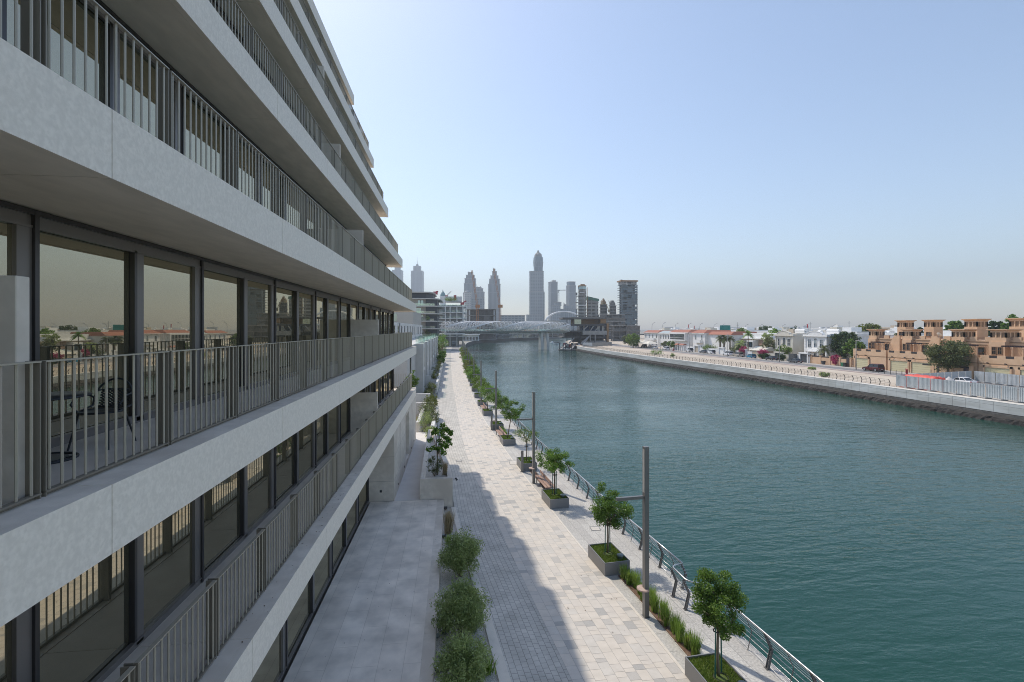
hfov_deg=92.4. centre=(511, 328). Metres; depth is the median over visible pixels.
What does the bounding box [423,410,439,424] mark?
garden shrub
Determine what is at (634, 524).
canal railing
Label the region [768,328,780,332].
garden tree
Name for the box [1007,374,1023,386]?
hoarding panel
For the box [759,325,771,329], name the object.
street tree
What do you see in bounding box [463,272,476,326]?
tower
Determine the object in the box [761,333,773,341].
street tree
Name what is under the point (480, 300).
tower
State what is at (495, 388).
street lamp
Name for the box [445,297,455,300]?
roof garden
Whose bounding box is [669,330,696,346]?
tiled villa
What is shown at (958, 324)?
street tree
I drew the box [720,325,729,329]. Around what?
green billboard
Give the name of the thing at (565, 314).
tower
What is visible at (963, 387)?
hoarding panel
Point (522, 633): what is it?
setts path
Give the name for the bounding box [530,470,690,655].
soil
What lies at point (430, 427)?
garden shrub
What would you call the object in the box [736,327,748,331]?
street tree
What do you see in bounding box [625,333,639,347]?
street tree
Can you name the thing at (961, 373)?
hoarding panel
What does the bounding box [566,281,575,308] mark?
tower
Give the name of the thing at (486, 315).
unfinished building
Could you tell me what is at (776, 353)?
garden wall
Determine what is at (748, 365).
quay fence
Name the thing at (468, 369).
young tree
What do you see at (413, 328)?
townhouse
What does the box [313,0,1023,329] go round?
sky
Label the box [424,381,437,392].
garden shrub
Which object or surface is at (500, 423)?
planter box
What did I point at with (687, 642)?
grass clump
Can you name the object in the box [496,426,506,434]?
park bench
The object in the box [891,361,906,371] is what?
garage door
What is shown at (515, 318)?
office block
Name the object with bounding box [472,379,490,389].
young tree
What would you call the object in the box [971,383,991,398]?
hoarding panel
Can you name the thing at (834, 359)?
bougainvillea
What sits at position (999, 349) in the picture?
window
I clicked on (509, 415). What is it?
young tree
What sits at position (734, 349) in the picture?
garden bush
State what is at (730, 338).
palm tree
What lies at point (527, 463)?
planter box
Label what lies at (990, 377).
hoarding panel
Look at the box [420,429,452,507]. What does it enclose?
stone planter
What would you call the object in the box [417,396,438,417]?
garden shrub
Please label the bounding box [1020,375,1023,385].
hoarding panel
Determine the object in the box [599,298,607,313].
unfinished building
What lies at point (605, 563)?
planter box
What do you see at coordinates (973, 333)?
sandstone villa
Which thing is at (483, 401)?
planter box
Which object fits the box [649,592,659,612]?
grass clump
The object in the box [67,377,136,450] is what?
patio chair
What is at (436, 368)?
garden shrub
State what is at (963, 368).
garden wall
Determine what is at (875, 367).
parked car
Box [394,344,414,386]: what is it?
garden house
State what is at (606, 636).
paver path
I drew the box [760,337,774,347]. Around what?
street tree
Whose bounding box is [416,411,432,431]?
garden shrub
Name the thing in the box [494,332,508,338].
pavilion
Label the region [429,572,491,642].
feathery shrub
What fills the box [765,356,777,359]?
parked car
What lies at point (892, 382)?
ground
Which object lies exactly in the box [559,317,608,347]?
waterside structure
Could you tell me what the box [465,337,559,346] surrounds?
quay
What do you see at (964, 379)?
parked car
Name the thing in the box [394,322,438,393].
townhouse
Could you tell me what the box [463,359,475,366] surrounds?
young tree
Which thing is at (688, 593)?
canal railing
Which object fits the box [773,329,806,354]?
pediment villa
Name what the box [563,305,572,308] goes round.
tower
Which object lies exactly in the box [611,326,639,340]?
unfinished building
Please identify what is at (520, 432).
young tree
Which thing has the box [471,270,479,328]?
tower crane
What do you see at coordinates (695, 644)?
grass clump
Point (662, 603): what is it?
grass clump
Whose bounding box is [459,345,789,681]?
granite path
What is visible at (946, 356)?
street tree
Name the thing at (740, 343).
palm tree
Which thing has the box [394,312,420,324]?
stone block
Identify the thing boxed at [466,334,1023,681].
canal water
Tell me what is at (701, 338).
tiled villa
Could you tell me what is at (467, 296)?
tower
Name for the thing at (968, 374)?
hoarding panel
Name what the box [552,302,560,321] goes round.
tower
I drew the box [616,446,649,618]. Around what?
street lamp
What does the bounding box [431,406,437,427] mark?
garden wall
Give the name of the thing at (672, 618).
grass clump
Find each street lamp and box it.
[467,354,474,391]
[472,361,481,406]
[485,370,496,430]
[517,392,535,483]
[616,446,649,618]
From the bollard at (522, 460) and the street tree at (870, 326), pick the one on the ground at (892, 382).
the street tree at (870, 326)
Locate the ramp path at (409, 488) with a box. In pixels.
[382,432,426,501]
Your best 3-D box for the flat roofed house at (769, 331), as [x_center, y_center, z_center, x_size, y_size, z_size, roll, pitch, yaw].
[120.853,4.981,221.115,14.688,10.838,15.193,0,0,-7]
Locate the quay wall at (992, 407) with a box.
[577,346,1023,418]
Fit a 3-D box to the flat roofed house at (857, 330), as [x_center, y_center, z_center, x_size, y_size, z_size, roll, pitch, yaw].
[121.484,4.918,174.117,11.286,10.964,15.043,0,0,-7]
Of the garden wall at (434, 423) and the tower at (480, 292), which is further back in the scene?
the tower at (480, 292)
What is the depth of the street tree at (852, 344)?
140.17 m
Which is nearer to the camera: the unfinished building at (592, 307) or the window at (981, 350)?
the window at (981, 350)
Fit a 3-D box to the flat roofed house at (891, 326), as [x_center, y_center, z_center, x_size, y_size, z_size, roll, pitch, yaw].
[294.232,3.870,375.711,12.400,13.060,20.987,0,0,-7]
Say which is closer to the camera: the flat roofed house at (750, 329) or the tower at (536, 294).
the flat roofed house at (750, 329)
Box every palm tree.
[716,335,725,346]
[718,335,728,346]
[725,336,735,348]
[735,340,747,349]
[742,331,754,350]
[815,345,830,355]
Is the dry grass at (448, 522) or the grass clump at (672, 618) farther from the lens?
the dry grass at (448, 522)
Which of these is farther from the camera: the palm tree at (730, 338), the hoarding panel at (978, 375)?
the palm tree at (730, 338)
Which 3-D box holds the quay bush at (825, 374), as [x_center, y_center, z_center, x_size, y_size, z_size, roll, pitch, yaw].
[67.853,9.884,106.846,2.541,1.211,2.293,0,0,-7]
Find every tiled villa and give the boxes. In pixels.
[643,330,672,346]
[658,331,670,347]
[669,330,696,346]
[692,330,756,349]
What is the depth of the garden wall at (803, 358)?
151.70 m
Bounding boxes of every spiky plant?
[438,624,450,634]
[481,652,497,676]
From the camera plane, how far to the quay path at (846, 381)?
93.32 m
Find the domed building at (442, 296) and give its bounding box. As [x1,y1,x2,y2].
[440,291,445,304]
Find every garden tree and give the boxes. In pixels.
[436,354,444,362]
[437,335,447,350]
[438,333,448,348]
[438,350,446,357]
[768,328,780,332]
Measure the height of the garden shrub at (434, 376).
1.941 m
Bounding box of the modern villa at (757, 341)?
[740,333,776,348]
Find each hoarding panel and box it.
[896,375,909,387]
[907,376,923,389]
[918,377,933,390]
[930,378,948,392]
[937,372,943,377]
[943,380,962,394]
[944,372,950,378]
[951,372,957,378]
[957,381,976,396]
[958,371,964,376]
[965,371,971,378]
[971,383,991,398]
[974,371,988,382]
[985,372,997,383]
[986,384,1007,400]
[996,373,1012,385]
[1001,386,1023,402]
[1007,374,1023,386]
[1018,387,1023,401]
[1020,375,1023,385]
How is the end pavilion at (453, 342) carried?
on the ground at (460, 343)
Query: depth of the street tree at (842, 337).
146.47 m
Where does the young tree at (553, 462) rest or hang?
in the planter box at (559, 499)
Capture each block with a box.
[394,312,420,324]
[500,315,524,330]
[526,315,541,320]
[538,321,567,330]
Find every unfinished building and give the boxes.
[467,309,496,339]
[586,296,598,316]
[598,314,625,338]
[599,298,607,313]
[609,300,616,313]
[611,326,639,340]
[617,280,637,325]
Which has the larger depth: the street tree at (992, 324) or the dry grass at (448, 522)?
the street tree at (992, 324)
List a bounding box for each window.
[418,300,422,305]
[978,347,984,354]
[991,347,996,354]
[997,347,1002,354]
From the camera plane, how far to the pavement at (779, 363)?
142.99 m
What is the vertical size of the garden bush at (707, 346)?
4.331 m
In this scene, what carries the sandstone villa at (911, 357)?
on the pavement at (788, 361)
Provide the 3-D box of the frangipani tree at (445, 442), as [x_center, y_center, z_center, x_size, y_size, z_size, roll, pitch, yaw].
[-4.246,6.955,28.698,1.671,3.175,1.867,0,0,3]
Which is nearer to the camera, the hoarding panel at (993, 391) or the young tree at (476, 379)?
the hoarding panel at (993, 391)
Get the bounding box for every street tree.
[621,333,631,343]
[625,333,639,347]
[666,341,674,347]
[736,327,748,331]
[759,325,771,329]
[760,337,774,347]
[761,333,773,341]
[774,343,791,354]
[828,331,861,357]
[842,338,865,357]
[856,323,880,331]
[922,339,974,371]
[943,320,963,329]
[988,321,1002,335]
[999,314,1023,328]
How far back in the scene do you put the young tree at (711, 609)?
13.89 m
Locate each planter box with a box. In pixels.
[477,400,486,405]
[482,408,492,415]
[490,421,503,429]
[500,435,515,445]
[517,456,536,470]
[541,488,568,508]
[588,542,629,575]
[685,652,746,681]
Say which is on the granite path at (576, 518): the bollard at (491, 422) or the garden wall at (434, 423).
the bollard at (491, 422)
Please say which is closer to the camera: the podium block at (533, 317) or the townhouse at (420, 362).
the townhouse at (420, 362)
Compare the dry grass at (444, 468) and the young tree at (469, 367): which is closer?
the dry grass at (444, 468)
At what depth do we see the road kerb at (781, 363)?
146.80 m
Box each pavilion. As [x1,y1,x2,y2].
[448,341,458,344]
[463,334,479,340]
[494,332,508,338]
[509,332,532,337]
[533,331,562,336]
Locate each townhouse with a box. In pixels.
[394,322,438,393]
[400,323,440,384]
[406,323,441,374]
[411,324,442,369]
[416,325,442,363]
[419,325,443,363]
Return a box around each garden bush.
[703,344,715,349]
[729,345,741,352]
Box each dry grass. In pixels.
[441,461,447,474]
[442,509,454,533]
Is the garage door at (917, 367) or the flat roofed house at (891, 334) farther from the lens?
the flat roofed house at (891, 334)
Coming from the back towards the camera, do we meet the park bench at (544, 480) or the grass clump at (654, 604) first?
the park bench at (544, 480)
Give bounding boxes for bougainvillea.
[739,346,746,354]
[757,349,768,358]
[830,354,839,364]
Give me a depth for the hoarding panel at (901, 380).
86.96 m
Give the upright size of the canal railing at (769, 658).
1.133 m
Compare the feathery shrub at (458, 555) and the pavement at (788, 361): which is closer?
the feathery shrub at (458, 555)
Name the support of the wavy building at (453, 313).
on the ground at (460, 343)
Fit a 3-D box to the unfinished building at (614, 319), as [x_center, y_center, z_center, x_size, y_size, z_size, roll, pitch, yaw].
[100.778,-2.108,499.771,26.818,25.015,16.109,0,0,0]
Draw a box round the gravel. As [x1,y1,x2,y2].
[434,508,498,681]
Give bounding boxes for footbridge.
[439,321,570,349]
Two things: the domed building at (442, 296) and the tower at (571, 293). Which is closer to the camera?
the domed building at (442, 296)
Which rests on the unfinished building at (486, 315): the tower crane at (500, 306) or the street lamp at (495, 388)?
the tower crane at (500, 306)
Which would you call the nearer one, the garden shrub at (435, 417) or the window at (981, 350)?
the garden shrub at (435, 417)
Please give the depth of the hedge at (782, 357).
159.85 m
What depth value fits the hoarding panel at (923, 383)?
82.73 m
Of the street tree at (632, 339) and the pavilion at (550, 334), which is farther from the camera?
the pavilion at (550, 334)
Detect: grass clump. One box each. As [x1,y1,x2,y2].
[618,563,628,579]
[623,566,633,584]
[630,567,641,588]
[634,579,641,594]
[649,586,656,604]
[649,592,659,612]
[656,596,670,619]
[658,603,673,626]
[668,609,681,634]
[671,616,686,642]
[679,627,693,649]
[689,630,703,655]
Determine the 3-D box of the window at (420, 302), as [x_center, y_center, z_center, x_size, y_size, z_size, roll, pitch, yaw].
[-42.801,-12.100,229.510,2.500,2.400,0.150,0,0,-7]
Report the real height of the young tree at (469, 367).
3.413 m
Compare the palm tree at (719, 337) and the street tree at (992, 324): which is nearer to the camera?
the street tree at (992, 324)
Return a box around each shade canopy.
[644,341,657,343]
[749,346,774,357]
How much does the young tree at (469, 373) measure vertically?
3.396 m
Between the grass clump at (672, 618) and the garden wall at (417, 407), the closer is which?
the grass clump at (672, 618)
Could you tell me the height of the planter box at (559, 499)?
0.680 m
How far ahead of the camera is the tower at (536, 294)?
1332.94 m
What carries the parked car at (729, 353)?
on the pavement at (788, 361)
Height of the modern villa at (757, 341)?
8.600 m
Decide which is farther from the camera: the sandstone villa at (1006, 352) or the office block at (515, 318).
the office block at (515, 318)
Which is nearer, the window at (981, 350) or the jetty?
the window at (981, 350)
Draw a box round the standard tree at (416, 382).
[405,370,418,387]
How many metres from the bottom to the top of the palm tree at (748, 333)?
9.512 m
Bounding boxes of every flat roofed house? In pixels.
[731,327,767,331]
[755,328,806,332]
[813,327,841,331]
[824,327,886,333]
[881,325,896,329]
[885,328,923,336]
[921,330,989,337]
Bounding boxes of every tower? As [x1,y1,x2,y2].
[392,267,402,280]
[411,264,423,291]
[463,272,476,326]
[463,291,471,330]
[471,297,484,308]
[473,286,484,308]
[488,268,500,330]
[529,250,544,320]
[548,280,557,320]
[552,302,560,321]
[561,309,576,328]
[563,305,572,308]
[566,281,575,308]
[574,284,586,316]
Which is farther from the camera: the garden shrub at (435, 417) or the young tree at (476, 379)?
the young tree at (476, 379)
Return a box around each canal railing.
[479,375,687,589]
[670,562,703,610]
[717,599,823,681]
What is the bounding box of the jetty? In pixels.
[558,343,575,350]
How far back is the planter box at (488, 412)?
58.78 m
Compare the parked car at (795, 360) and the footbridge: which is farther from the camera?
the footbridge
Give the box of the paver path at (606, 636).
[451,345,689,681]
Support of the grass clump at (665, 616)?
on the soil
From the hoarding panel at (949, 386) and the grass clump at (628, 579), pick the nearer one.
the grass clump at (628, 579)
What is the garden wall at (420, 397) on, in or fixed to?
on the ground at (460, 343)
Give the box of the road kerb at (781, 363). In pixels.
[612,344,1019,384]
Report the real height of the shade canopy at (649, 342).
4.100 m
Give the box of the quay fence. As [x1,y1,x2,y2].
[581,345,889,385]
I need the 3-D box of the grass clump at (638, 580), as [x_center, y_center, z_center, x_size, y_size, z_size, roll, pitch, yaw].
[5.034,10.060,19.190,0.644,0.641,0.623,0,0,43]
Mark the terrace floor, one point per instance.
(379, 633)
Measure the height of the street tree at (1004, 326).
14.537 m
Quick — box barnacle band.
[575,349,1023,426]
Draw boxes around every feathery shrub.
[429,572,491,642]
[429,628,492,681]
[436,526,484,576]
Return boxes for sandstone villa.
[853,320,916,369]
[888,320,950,373]
[948,319,990,370]
[978,318,1023,382]
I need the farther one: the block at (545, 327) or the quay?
the block at (545, 327)
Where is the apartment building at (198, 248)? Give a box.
[0,0,415,681]
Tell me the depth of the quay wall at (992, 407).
92.32 m
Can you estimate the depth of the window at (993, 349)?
101.33 m
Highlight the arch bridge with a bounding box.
[544,311,577,329]
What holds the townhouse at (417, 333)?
on the ground at (460, 343)
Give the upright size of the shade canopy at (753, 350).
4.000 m
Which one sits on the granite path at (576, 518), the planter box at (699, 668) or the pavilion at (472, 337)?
the planter box at (699, 668)
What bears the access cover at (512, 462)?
on the granite path at (576, 518)
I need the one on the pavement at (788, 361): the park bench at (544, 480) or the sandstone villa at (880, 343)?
the sandstone villa at (880, 343)
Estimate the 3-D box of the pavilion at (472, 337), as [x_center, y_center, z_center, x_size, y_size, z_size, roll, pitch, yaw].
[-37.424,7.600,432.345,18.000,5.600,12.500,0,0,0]
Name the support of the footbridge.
in the canal water
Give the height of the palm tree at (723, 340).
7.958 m
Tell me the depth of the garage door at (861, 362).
130.30 m
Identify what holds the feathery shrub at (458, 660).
on the gravel
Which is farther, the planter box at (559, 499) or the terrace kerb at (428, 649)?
the planter box at (559, 499)
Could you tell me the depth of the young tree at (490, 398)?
51.11 m
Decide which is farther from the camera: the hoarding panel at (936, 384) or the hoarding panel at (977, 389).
the hoarding panel at (936, 384)
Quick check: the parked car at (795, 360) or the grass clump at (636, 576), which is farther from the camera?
the parked car at (795, 360)
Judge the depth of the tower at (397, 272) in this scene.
2280.20 m
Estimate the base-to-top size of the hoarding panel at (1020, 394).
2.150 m
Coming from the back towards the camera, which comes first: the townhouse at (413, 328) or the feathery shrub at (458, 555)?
the townhouse at (413, 328)
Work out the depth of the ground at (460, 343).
79.07 m
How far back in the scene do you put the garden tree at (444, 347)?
173.95 m
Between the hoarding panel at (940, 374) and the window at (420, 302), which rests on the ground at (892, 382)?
the hoarding panel at (940, 374)
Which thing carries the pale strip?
on the granite path at (576, 518)
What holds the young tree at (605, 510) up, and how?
in the planter box at (605, 563)
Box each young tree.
[462,354,472,362]
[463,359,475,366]
[463,362,478,371]
[463,365,479,375]
[467,368,484,379]
[471,376,485,384]
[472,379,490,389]
[478,384,500,409]
[482,392,508,409]
[497,399,525,437]
[513,426,539,460]
[535,447,574,494]
[588,481,634,552]
[690,567,748,677]
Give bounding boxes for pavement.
[613,344,1019,383]
[618,346,985,385]
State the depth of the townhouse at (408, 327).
107.63 m
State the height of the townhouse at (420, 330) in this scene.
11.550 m
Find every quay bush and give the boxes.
[650,349,661,354]
[818,372,829,376]
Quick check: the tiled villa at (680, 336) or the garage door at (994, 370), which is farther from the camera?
the tiled villa at (680, 336)
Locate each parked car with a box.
[707,350,715,353]
[723,351,733,355]
[732,352,743,356]
[746,354,756,357]
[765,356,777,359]
[788,358,802,362]
[862,364,884,371]
[953,377,977,384]
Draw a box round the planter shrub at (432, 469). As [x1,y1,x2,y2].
[425,456,443,475]
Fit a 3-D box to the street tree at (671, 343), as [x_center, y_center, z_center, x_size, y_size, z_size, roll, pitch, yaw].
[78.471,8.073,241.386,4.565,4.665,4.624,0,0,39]
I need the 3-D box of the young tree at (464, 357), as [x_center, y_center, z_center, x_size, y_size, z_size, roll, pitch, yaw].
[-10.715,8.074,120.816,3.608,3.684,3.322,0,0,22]
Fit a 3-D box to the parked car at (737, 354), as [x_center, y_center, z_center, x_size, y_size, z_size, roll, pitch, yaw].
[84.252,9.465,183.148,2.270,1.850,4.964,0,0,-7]
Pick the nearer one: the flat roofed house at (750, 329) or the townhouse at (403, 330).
the townhouse at (403, 330)
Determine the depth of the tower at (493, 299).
1483.57 m
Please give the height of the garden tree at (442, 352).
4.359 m
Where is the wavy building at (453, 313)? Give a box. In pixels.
[439,295,466,345]
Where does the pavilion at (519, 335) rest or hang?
on the ground at (460, 343)
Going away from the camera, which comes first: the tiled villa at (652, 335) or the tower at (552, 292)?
the tiled villa at (652, 335)
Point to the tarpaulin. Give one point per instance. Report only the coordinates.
(924, 376)
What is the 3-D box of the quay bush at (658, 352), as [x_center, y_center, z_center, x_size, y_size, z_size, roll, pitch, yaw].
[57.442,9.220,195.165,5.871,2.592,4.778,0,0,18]
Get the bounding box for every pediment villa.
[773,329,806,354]
[803,329,868,357]
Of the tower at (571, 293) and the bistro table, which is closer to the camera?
the bistro table
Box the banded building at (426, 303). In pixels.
[412,292,443,343]
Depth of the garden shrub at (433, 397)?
56.39 m
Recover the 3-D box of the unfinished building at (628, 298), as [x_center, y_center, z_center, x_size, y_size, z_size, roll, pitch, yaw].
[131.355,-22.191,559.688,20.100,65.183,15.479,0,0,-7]
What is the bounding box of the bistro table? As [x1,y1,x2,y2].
[51,391,92,463]
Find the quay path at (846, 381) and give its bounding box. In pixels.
[579,346,1023,405]
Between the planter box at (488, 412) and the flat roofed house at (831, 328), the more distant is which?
the flat roofed house at (831, 328)
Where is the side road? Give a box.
[613,345,1023,387]
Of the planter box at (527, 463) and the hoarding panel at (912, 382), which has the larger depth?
the hoarding panel at (912, 382)
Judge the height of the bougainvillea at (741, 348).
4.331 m
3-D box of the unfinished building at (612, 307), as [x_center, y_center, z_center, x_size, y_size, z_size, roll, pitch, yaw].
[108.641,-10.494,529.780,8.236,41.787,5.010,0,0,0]
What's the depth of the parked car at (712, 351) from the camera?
200.83 m
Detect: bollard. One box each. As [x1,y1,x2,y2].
[491,415,492,429]
[520,450,523,471]
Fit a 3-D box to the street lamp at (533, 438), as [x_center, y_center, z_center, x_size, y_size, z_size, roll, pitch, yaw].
[0.959,7.325,32.959,1.250,6.150,0.477,0,0,-12]
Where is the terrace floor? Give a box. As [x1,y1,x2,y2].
[283,500,436,681]
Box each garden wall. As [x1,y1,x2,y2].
[416,393,429,401]
[416,402,433,416]
[416,405,424,431]
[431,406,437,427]
[671,345,684,350]
[685,345,703,351]
[706,347,730,354]
[733,349,751,356]
[767,351,788,360]
[797,352,810,362]
[804,355,852,366]
[922,363,973,378]
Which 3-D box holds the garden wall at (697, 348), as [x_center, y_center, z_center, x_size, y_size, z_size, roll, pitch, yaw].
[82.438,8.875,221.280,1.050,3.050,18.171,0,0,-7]
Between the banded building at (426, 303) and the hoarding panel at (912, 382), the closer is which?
the hoarding panel at (912, 382)
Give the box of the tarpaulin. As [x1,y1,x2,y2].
[901,374,945,389]
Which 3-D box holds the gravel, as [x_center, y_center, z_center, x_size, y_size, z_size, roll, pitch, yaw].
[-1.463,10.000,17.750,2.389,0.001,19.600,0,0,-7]
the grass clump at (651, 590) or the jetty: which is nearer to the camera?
the grass clump at (651, 590)
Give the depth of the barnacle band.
92.12 m
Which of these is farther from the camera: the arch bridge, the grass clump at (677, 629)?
the arch bridge
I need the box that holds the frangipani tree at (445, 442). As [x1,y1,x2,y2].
[425,422,453,474]
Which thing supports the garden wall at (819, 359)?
on the pavement at (788, 361)
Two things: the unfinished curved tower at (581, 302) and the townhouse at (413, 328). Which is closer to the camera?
the townhouse at (413, 328)
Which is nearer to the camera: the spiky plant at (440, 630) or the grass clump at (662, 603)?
the spiky plant at (440, 630)
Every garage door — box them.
[857,358,867,367]
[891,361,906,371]
[912,362,929,372]
[985,367,1009,373]
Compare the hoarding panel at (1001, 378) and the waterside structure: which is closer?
the hoarding panel at (1001, 378)
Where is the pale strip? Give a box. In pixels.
[459,347,688,679]
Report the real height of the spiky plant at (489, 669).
0.471 m
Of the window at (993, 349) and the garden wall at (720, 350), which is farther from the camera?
the garden wall at (720, 350)
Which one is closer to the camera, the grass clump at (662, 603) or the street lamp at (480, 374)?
the grass clump at (662, 603)
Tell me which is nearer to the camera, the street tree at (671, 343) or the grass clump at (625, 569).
the grass clump at (625, 569)
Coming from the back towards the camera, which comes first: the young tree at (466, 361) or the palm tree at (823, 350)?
the palm tree at (823, 350)
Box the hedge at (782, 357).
[778,354,785,360]
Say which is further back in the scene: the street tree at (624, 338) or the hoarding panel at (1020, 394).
the street tree at (624, 338)
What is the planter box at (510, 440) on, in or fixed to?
on the granite path at (576, 518)
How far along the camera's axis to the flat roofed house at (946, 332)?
141.36 m
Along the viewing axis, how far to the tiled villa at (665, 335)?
270.41 m
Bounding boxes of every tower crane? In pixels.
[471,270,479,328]
[493,268,502,325]
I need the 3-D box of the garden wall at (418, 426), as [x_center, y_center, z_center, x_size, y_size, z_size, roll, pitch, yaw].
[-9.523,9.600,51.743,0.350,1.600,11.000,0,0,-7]
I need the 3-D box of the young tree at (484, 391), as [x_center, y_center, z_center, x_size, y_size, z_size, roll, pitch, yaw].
[-2.734,8.275,59.626,3.098,3.276,2.656,0,0,-7]
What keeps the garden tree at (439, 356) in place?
on the ground at (460, 343)
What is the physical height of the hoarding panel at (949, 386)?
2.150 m
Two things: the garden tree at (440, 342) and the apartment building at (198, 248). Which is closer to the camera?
the apartment building at (198, 248)
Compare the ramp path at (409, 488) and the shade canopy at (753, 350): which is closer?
the ramp path at (409, 488)
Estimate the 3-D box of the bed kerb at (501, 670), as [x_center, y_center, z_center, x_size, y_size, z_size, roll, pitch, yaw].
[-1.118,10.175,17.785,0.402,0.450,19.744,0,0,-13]
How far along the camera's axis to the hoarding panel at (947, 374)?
93.53 m
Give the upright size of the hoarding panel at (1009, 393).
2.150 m
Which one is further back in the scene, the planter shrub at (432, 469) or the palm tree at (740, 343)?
the palm tree at (740, 343)
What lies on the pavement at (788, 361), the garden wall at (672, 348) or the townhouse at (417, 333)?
the garden wall at (672, 348)
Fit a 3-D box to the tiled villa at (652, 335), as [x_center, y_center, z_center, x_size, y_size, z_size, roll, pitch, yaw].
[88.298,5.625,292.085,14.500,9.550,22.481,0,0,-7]
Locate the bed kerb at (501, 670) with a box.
[451,507,510,681]
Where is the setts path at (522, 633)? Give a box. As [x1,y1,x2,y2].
[437,345,571,681]
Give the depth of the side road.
143.05 m
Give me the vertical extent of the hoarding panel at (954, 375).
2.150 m
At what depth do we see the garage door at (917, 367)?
113.95 m
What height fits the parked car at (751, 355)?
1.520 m
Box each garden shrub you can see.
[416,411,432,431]
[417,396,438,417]
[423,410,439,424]
[423,426,438,436]
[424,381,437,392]
[424,394,437,406]
[431,371,438,378]
[432,366,440,373]
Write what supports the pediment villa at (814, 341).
on the ground at (892, 382)
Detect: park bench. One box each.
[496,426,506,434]
[535,470,553,488]
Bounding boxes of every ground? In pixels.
[419,333,643,677]
[566,335,1023,403]
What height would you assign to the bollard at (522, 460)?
1.550 m
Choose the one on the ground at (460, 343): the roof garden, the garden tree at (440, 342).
the garden tree at (440, 342)
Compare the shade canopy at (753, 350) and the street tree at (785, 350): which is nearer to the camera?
the street tree at (785, 350)
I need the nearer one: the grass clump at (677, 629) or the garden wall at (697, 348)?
the grass clump at (677, 629)
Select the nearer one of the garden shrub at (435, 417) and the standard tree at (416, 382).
the garden shrub at (435, 417)
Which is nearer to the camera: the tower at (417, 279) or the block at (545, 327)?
the block at (545, 327)
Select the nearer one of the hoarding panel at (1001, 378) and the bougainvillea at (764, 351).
the hoarding panel at (1001, 378)
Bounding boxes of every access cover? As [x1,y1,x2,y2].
[509,460,516,464]
[590,526,600,530]
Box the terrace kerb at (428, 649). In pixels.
[419,499,443,681]
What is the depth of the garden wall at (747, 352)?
181.97 m

